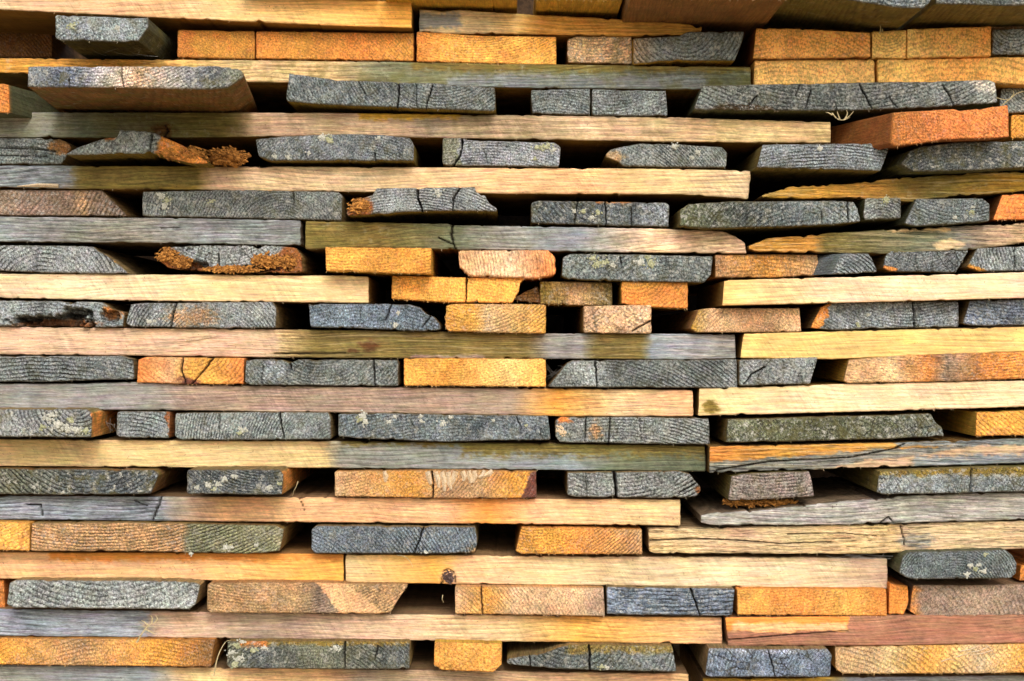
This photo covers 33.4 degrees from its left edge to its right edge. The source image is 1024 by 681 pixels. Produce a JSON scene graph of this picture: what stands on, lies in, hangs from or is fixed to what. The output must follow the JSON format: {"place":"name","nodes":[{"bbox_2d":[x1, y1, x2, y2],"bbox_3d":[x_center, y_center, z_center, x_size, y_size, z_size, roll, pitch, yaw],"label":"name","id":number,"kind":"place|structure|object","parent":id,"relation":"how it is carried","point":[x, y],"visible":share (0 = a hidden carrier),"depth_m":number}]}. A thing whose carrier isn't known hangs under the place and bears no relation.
{"place":"outdoors","nodes":[
{"label":"outdoors","id":0,"kind":"place"},
{"bbox_2d":[672,644,691,680],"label":"ground","id":1,"kind":"structure","parent":0,"point":[676,647],"depth_m":2.23},
{"bbox_2d":[0,640,688,680],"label":"plank","id":2,"kind":"object","parent":1,"relation":"on","point":[422,667],"visible":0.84,"depth_m":1.60},
{"bbox_2d":[0,635,230,668],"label":"plank","id":3,"kind":"object","parent":2,"relation":"on","point":[96,651],"visible":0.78,"depth_m":1.59},
{"bbox_2d":[0,583,721,643],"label":"plank","id":4,"kind":"object","parent":3,"relation":"on","point":[421,611],"visible":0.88,"depth_m":1.60},
{"bbox_2d":[7,577,212,609],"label":"plank","id":5,"kind":"object","parent":4,"relation":"on","point":[115,592],"visible":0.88,"depth_m":1.58},
{"bbox_2d":[0,524,346,580],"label":"plank","id":6,"kind":"object","parent":5,"relation":"on","point":[296,557],"visible":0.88,"depth_m":1.60},
{"bbox_2d":[31,472,334,556],"bbox_3d":[-0.329,0.185,1.904,0.234,0.032,0.647,0,0,0],"label":"plank","id":7,"kind":"object","parent":6,"relation":"on","point":[225,537],"visible":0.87,"depth_m":1.58},
{"bbox_2d":[207,522,407,614],"bbox_3d":[-0.190,0.239,1.896,0.186,0.032,0.632,0,0,0],"label":"plank","id":8,"kind":"object","parent":4,"relation":"on","point":[276,596],"visible":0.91,"depth_m":1.58},
{"bbox_2d":[455,523,604,616],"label":"plank","id":9,"kind":"object","parent":4,"relation":"on","point":[546,600],"visible":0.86,"depth_m":1.59},
{"bbox_2d":[602,585,733,615],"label":"plank","id":10,"kind":"object","parent":4,"relation":"on","point":[677,600],"visible":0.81,"depth_m":1.59},
{"bbox_2d":[224,638,417,669],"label":"plank","id":11,"kind":"object","parent":2,"relation":"on","point":[328,653],"visible":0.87,"depth_m":1.58},
{"bbox_2d":[434,639,501,671],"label":"plank","id":12,"kind":"object","parent":2,"relation":"on","point":[469,655],"visible":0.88,"depth_m":1.58},
{"bbox_2d":[507,641,675,671],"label":"plank","id":13,"kind":"object","parent":2,"relation":"on","point":[638,657],"visible":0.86,"depth_m":1.59},
{"bbox_2d":[0,0,1023,504],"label":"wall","id":14,"kind":"structure","parent":1,"relation":"on","point":[554,324],"depth_m":2.30},
{"bbox_2d":[679,644,1023,680],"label":"plank","id":15,"kind":"object","parent":1,"relation":"on","point":[694,670],"visible":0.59,"depth_m":1.61},
{"bbox_2d":[688,637,831,676],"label":"plank","id":16,"kind":"object","parent":15,"relation":"on","point":[723,659],"visible":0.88,"depth_m":1.57},
{"bbox_2d":[824,643,1023,674],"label":"plank","id":17,"kind":"object","parent":15,"relation":"on","point":[994,658],"visible":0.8,"depth_m":1.59},
{"bbox_2d":[720,609,1023,645],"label":"plank","id":18,"kind":"object","parent":17,"relation":"on","point":[907,627],"visible":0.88,"depth_m":1.59},
{"bbox_2d":[733,586,886,617],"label":"plank","id":19,"kind":"object","parent":18,"relation":"on","point":[846,601],"visible":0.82,"depth_m":1.59},
{"bbox_2d":[345,531,887,588],"bbox_3d":[0.098,0.218,1.702,0.509,0.034,0.210,0,0,0],"label":"plank","id":20,"kind":"object","parent":19,"relation":"on","point":[495,558],"visible":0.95,"depth_m":1.60},
{"bbox_2d":[311,522,480,553],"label":"plank","id":21,"kind":"object","parent":20,"relation":"on","point":[374,537],"visible":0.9,"depth_m":1.59},
{"bbox_2d":[515,476,641,555],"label":"plank","id":22,"kind":"object","parent":20,"relation":"on","point":[555,539],"visible":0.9,"depth_m":1.59},
{"bbox_2d":[887,566,1023,615],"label":"plank","id":23,"kind":"object","parent":18,"relation":"on","point":[970,596],"visible":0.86,"depth_m":1.59},
{"bbox_2d":[878,548,1016,578],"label":"plank","id":24,"kind":"object","parent":23,"relation":"on","point":[982,563],"visible":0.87,"depth_m":1.57},
{"bbox_2d":[638,505,1023,553],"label":"plank","id":25,"kind":"object","parent":24,"relation":"on","point":[691,533],"visible":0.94,"depth_m":1.59},
{"bbox_2d":[0,477,679,525],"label":"plank","id":26,"kind":"object","parent":25,"relation":"on","point":[312,499],"visible":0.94,"depth_m":1.60},
{"bbox_2d":[0,466,194,494],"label":"plank","id":27,"kind":"object","parent":26,"relation":"on","point":[60,480],"visible":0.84,"depth_m":1.58},
{"bbox_2d":[187,465,320,494],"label":"plank","id":28,"kind":"object","parent":26,"relation":"on","point":[264,480],"visible":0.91,"depth_m":1.55},
{"bbox_2d":[335,468,536,499],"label":"plank","id":29,"kind":"object","parent":26,"relation":"on","point":[440,483],"visible":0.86,"depth_m":1.59},
{"bbox_2d":[0,431,705,471],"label":"plank","id":30,"kind":"object","parent":29,"relation":"on","point":[114,449],"visible":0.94,"depth_m":1.60},
{"bbox_2d":[0,407,125,437],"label":"plank","id":31,"kind":"object","parent":30,"relation":"on","point":[30,422],"visible":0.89,"depth_m":1.55},
{"bbox_2d":[116,409,189,437],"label":"plank","id":32,"kind":"object","parent":30,"relation":"on","point":[147,423],"visible":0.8,"depth_m":1.59},
{"bbox_2d":[175,410,340,441],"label":"plank","id":33,"kind":"object","parent":30,"relation":"on","point":[229,425],"visible":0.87,"depth_m":1.59},
{"bbox_2d":[338,410,549,441],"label":"plank","id":34,"kind":"object","parent":30,"relation":"on","point":[435,427],"visible":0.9,"depth_m":1.59},
{"bbox_2d":[548,414,709,444],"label":"plank","id":35,"kind":"object","parent":30,"relation":"on","point":[693,429],"visible":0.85,"depth_m":1.59},
{"bbox_2d":[0,379,692,416],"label":"plank","id":36,"kind":"object","parent":35,"relation":"on","point":[134,394],"visible":0.97,"depth_m":1.59},
{"bbox_2d":[0,354,153,381],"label":"plank","id":37,"kind":"object","parent":36,"relation":"on","point":[38,368],"visible":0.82,"depth_m":1.59},
{"bbox_2d":[137,356,279,385],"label":"plank","id":38,"kind":"object","parent":36,"relation":"on","point":[192,370],"visible":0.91,"depth_m":1.59},
{"bbox_2d":[245,357,404,385],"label":"plank","id":39,"kind":"object","parent":36,"relation":"on","point":[332,371],"visible":0.93,"depth_m":1.59},
{"bbox_2d":[404,357,545,386],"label":"plank","id":40,"kind":"object","parent":36,"relation":"on","point":[504,371],"visible":0.92,"depth_m":1.59},
{"bbox_2d":[546,358,736,387],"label":"plank","id":41,"kind":"object","parent":36,"relation":"on","point":[689,373],"visible":0.94,"depth_m":1.59},
{"bbox_2d":[0,327,735,359],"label":"plank","id":42,"kind":"object","parent":41,"relation":"on","point":[284,343],"visible":1,"depth_m":1.60},
{"bbox_2d":[0,301,173,328],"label":"plank","id":43,"kind":"object","parent":42,"relation":"on","point":[62,314],"visible":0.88,"depth_m":1.59},
{"bbox_2d":[126,302,341,329],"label":"plank","id":44,"kind":"object","parent":42,"relation":"on","point":[243,315],"visible":0.95,"depth_m":1.59},
{"bbox_2d":[0,274,385,306],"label":"plank","id":45,"kind":"object","parent":44,"relation":"on","point":[303,291],"visible":0.95,"depth_m":1.59},
{"bbox_2d":[0,245,199,274],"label":"plank","id":46,"kind":"object","parent":45,"relation":"on","point":[24,259],"visible":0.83,"depth_m":1.59},
{"bbox_2d":[0,217,325,258],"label":"plank","id":47,"kind":"object","parent":46,"relation":"on","point":[141,236],"visible":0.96,"depth_m":1.59},
{"bbox_2d":[0,190,147,217],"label":"plank","id":48,"kind":"object","parent":47,"relation":"on","point":[63,203],"visible":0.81,"depth_m":1.59},
{"bbox_2d":[142,190,355,223],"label":"plank","id":49,"kind":"object","parent":47,"relation":"on","point":[305,206],"visible":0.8,"depth_m":1.58},
{"bbox_2d":[154,245,338,275],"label":"plank","id":50,"kind":"object","parent":45,"relation":"on","point":[240,260],"visible":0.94,"depth_m":1.59},
{"bbox_2d":[309,304,451,331],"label":"plank","id":51,"kind":"object","parent":42,"relation":"on","point":[388,317],"visible":0.92,"depth_m":1.59},
{"bbox_2d":[445,304,545,333],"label":"plank","id":52,"kind":"object","parent":42,"relation":"on","point":[502,318],"visible":0.92,"depth_m":1.58},
{"bbox_2d":[392,276,523,311],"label":"plank","id":53,"kind":"object","parent":52,"relation":"on","point":[437,294],"visible":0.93,"depth_m":1.59},
{"bbox_2d":[325,247,454,290],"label":"plank","id":54,"kind":"object","parent":53,"relation":"on","point":[383,265],"visible":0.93,"depth_m":1.57},
{"bbox_2d":[305,221,745,260],"bbox_3d":[0.013,-0.096,1.690,0.411,0.032,0.205,0,0,0],"label":"plank","id":55,"kind":"object","parent":54,"relation":"on","point":[445,241],"visible":0.9,"depth_m":1.59},
{"bbox_2d":[347,187,498,225],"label":"plank","id":56,"kind":"object","parent":55,"relation":"on","point":[452,206],"visible":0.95,"depth_m":1.57},
{"bbox_2d":[528,201,668,228],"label":"plank","id":57,"kind":"object","parent":55,"relation":"on","point":[588,214],"visible":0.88,"depth_m":1.59},
{"bbox_2d":[0,165,750,217],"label":"plank","id":58,"kind":"object","parent":57,"relation":"on","point":[502,190],"visible":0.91,"depth_m":1.59},
{"bbox_2d":[0,138,91,165],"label":"plank","id":59,"kind":"object","parent":58,"relation":"on","point":[29,152],"visible":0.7,"depth_m":1.59},
{"bbox_2d":[66,130,250,167],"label":"plank","id":60,"kind":"object","parent":58,"relation":"on","point":[133,148],"visible":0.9,"depth_m":1.55},
{"bbox_2d":[256,133,424,167],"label":"plank","id":61,"kind":"object","parent":58,"relation":"on","point":[350,150],"visible":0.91,"depth_m":1.57},
{"bbox_2d":[442,138,560,215],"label":"plank","id":62,"kind":"object","parent":58,"relation":"on","point":[460,153],"visible":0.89,"depth_m":1.59},
{"bbox_2d":[599,140,726,169],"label":"plank","id":63,"kind":"object","parent":58,"relation":"on","point":[657,156],"visible":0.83,"depth_m":1.59},
{"bbox_2d":[666,201,860,246],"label":"plank","id":64,"kind":"object","parent":55,"relation":"on","point":[747,223],"visible":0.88,"depth_m":1.57},
{"bbox_2d":[754,171,1023,205],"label":"plank","id":65,"kind":"object","parent":64,"relation":"on","point":[983,186],"visible":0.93,"depth_m":1.58},
{"bbox_2d":[731,143,887,201],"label":"plank","id":66,"kind":"object","parent":65,"relation":"on","point":[773,168],"visible":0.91,"depth_m":1.55},
{"bbox_2d":[0,112,830,165],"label":"plank","id":67,"kind":"object","parent":66,"relation":"on","point":[583,140],"visible":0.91,"depth_m":1.59},
{"bbox_2d":[0,84,272,167],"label":"plank","id":68,"kind":"object","parent":67,"relation":"on","point":[16,102],"visible":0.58,"depth_m":1.57},
{"bbox_2d":[28,66,268,166],"bbox_3d":[-0.351,-0.223,1.773,0.184,0.023,0.671,0,0,-5],"label":"plank","id":69,"kind":"object","parent":67,"relation":"on","point":[181,89],"visible":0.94,"depth_m":1.46},
{"bbox_2d":[286,73,496,167],"bbox_3d":[-0.111,-0.228,1.889,0.192,0.035,0.644,0,0,0],"label":"plank","id":70,"kind":"object","parent":67,"relation":"on","point":[307,94],"visible":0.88,"depth_m":1.57},
{"bbox_2d":[0,58,750,117],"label":"plank","id":71,"kind":"object","parent":70,"relation":"on","point":[514,85],"visible":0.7,"depth_m":1.59},
{"bbox_2d":[0,32,86,59],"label":"plank","id":72,"kind":"object","parent":71,"relation":"on","point":[28,45],"visible":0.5,"depth_m":1.70},
{"bbox_2d":[55,15,180,59],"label":"plank","id":73,"kind":"object","parent":71,"relation":"on","point":[87,37],"visible":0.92,"depth_m":1.52},
{"bbox_2d":[177,30,258,60],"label":"plank","id":74,"kind":"object","parent":71,"relation":"on","point":[211,45],"visible":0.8,"depth_m":1.59},
{"bbox_2d":[256,31,416,62],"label":"plank","id":75,"kind":"object","parent":71,"relation":"on","point":[338,46],"visible":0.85,"depth_m":1.59},
{"bbox_2d":[0,0,418,44],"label":"plank","id":76,"kind":"object","parent":75,"relation":"on","point":[170,18],"visible":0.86,"depth_m":1.57},
{"bbox_2d":[416,32,555,65],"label":"plank","id":77,"kind":"object","parent":71,"relation":"on","point":[434,47],"visible":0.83,"depth_m":1.59},
{"bbox_2d":[419,10,701,64],"bbox_3d":[0.045,-0.295,1.696,0.263,0.025,0.219,0,0,0],"label":"plank","id":78,"kind":"object","parent":77,"relation":"on","point":[563,30],"visible":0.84,"depth_m":1.59},
{"bbox_2d":[386,0,516,25],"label":"plank","id":79,"kind":"object","parent":78,"relation":"on","point":[503,6],"visible":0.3,"depth_m":1.58},
{"bbox_2d":[533,0,621,19],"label":"plank","id":80,"kind":"object","parent":78,"relation":"on","point":[606,9],"visible":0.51,"depth_m":1.57},
{"bbox_2d":[563,36,631,64],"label":"plank","id":81,"kind":"object","parent":71,"relation":"on","point":[593,50],"visible":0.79,"depth_m":1.59},
{"bbox_2d":[632,31,743,66],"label":"plank","id":82,"kind":"object","parent":71,"relation":"on","point":[707,49],"visible":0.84,"depth_m":1.58},
{"bbox_2d":[616,0,784,49],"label":"plank","id":83,"kind":"object","parent":82,"relation":"on","point":[747,17],"visible":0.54,"depth_m":1.54},
{"bbox_2d":[529,89,589,168],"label":"plank","id":84,"kind":"object","parent":67,"relation":"on","point":[567,102],"visible":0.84,"depth_m":1.59},
{"bbox_2d":[571,89,666,169],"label":"plank","id":85,"kind":"object","parent":67,"relation":"on","point":[626,103],"visible":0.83,"depth_m":1.59},
{"bbox_2d":[852,141,1023,183],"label":"plank","id":86,"kind":"object","parent":65,"relation":"on","point":[959,158],"visible":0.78,"depth_m":1.55},
{"bbox_2d":[723,105,1008,169],"bbox_3d":[0.278,-0.191,1.837,0.279,0.039,0.652,0,0,-5],"label":"plank","id":87,"kind":"object","parent":86,"relation":"on","point":[895,133],"visible":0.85,"depth_m":1.53},
{"bbox_2d":[680,80,996,126],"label":"plank","id":88,"kind":"object","parent":87,"relation":"on","point":[816,102],"visible":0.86,"depth_m":1.57},
{"bbox_2d":[750,59,874,84],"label":"plank","id":89,"kind":"object","parent":88,"relation":"on","point":[786,72],"visible":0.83,"depth_m":1.59},
{"bbox_2d":[730,28,869,66],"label":"plank","id":90,"kind":"object","parent":89,"relation":"on","point":[767,44],"visible":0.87,"depth_m":1.58},
{"bbox_2d":[762,0,930,32],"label":"plank","id":91,"kind":"object","parent":90,"relation":"on","point":[869,16],"visible":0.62,"depth_m":1.56},
{"bbox_2d":[874,56,1023,90],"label":"plank","id":92,"kind":"object","parent":88,"relation":"on","point":[1003,72],"visible":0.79,"depth_m":1.59},
{"bbox_2d":[904,26,990,59],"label":"plank","id":93,"kind":"object","parent":92,"relation":"on","point":[950,42],"visible":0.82,"depth_m":1.58},
{"bbox_2d":[988,29,1023,57],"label":"plank","id":94,"kind":"object","parent":92,"relation":"on","point":[1009,43],"visible":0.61,"depth_m":1.59},
{"bbox_2d":[895,0,1023,30],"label":"plank","id":95,"kind":"object","parent":94,"relation":"on","point":[961,13],"visible":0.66,"depth_m":1.55},
{"bbox_2d":[458,250,555,293],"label":"plank","id":96,"kind":"object","parent":53,"relation":"on","point":[533,268],"visible":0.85,"depth_m":1.58},
{"bbox_2d":[563,305,651,333],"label":"plank","id":97,"kind":"object","parent":42,"relation":"on","point":[625,319],"visible":0.94,"depth_m":1.59},
{"bbox_2d":[538,281,611,315],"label":"plank","id":98,"kind":"object","parent":97,"relation":"on","point":[564,298],"visible":0.89,"depth_m":1.60},
{"bbox_2d":[612,281,687,314],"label":"plank","id":99,"kind":"object","parent":97,"relation":"on","point":[661,297],"visible":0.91,"depth_m":1.59},
{"bbox_2d":[552,252,711,286],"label":"plank","id":100,"kind":"object","parent":99,"relation":"on","point":[614,270],"visible":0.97,"depth_m":1.58},
{"bbox_2d":[559,470,700,497],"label":"plank","id":101,"kind":"object","parent":26,"relation":"on","point":[627,483],"visible":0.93,"depth_m":1.59},
{"bbox_2d":[677,476,1023,525],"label":"plank","id":102,"kind":"object","parent":25,"relation":"on","point":[836,500],"visible":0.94,"depth_m":1.58},
{"bbox_2d":[690,468,813,499],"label":"plank","id":103,"kind":"object","parent":102,"relation":"on","point":[753,484],"visible":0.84,"depth_m":1.58},
{"bbox_2d":[702,429,1023,472],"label":"plank","id":104,"kind":"object","parent":103,"relation":"on","point":[947,448],"visible":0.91,"depth_m":1.59},
{"bbox_2d":[702,410,943,441],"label":"plank","id":105,"kind":"object","parent":104,"relation":"on","point":[822,426],"visible":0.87,"depth_m":1.58},
{"bbox_2d":[683,378,1023,415],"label":"plank","id":106,"kind":"object","parent":105,"relation":"on","point":[817,396],"visible":0.95,"depth_m":1.59},
{"bbox_2d":[734,357,816,385],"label":"plank","id":107,"kind":"object","parent":106,"relation":"on","point":[766,371],"visible":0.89,"depth_m":1.58},
{"bbox_2d":[726,327,1023,358],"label":"plank","id":108,"kind":"object","parent":107,"relation":"on","point":[847,344],"visible":0.97,"depth_m":1.59},
{"bbox_2d":[650,308,800,333],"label":"plank","id":109,"kind":"object","parent":108,"relation":"on","point":[731,320],"visible":0.99,"depth_m":1.59},
{"bbox_2d":[696,272,1023,309],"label":"plank","id":110,"kind":"object","parent":109,"relation":"on","point":[773,293],"visible":0.96,"depth_m":1.57},
{"bbox_2d":[550,253,876,281],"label":"plank","id":111,"kind":"object","parent":110,"relation":"on","point":[836,264],"visible":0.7,"depth_m":1.57},
{"bbox_2d":[688,254,817,295],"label":"plank","id":112,"kind":"object","parent":110,"relation":"on","point":[751,267],"visible":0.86,"depth_m":1.59},
{"bbox_2d":[809,250,967,277],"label":"plank","id":113,"kind":"object","parent":110,"relation":"on","point":[924,263],"visible":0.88,"depth_m":1.58},
{"bbox_2d":[744,222,1023,256],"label":"plank","id":114,"kind":"object","parent":113,"relation":"on","point":[874,243],"visible":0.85,"depth_m":1.58},
{"bbox_2d":[825,194,900,233],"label":"plank","id":115,"kind":"object","parent":114,"relation":"on","point":[873,212],"visible":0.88,"depth_m":1.57},
{"bbox_2d":[859,197,988,231],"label":"plank","id":116,"kind":"object","parent":114,"relation":"on","point":[918,214],"visible":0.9,"depth_m":1.57},
{"bbox_2d":[971,194,1023,225],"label":"plank","id":117,"kind":"object","parent":114,"relation":"on","point":[1006,209],"visible":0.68,"depth_m":1.58},
{"bbox_2d":[950,246,1023,274],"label":"plank","id":118,"kind":"object","parent":110,"relation":"on","point":[993,260],"visible":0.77,"depth_m":1.58},
{"bbox_2d":[793,301,958,330],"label":"plank","id":119,"kind":"object","parent":108,"relation":"on","point":[871,316],"visible":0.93,"depth_m":1.59},
{"bbox_2d":[874,299,1023,329],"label":"plank","id":120,"kind":"object","parent":108,"relation":"on","point":[987,313],"visible":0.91,"depth_m":1.58},
{"bbox_2d":[812,352,1023,384],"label":"plank","id":121,"kind":"object","parent":106,"relation":"on","point":[964,366],"visible":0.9,"depth_m":1.59},
{"bbox_2d":[912,407,1023,437],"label":"plank","id":122,"kind":"object","parent":104,"relation":"on","point":[1004,421],"visible":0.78,"depth_m":1.58},
{"bbox_2d":[822,463,1023,493],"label":"plank","id":123,"kind":"object","parent":102,"relation":"on","point":[961,479],"visible":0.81,"depth_m":1.57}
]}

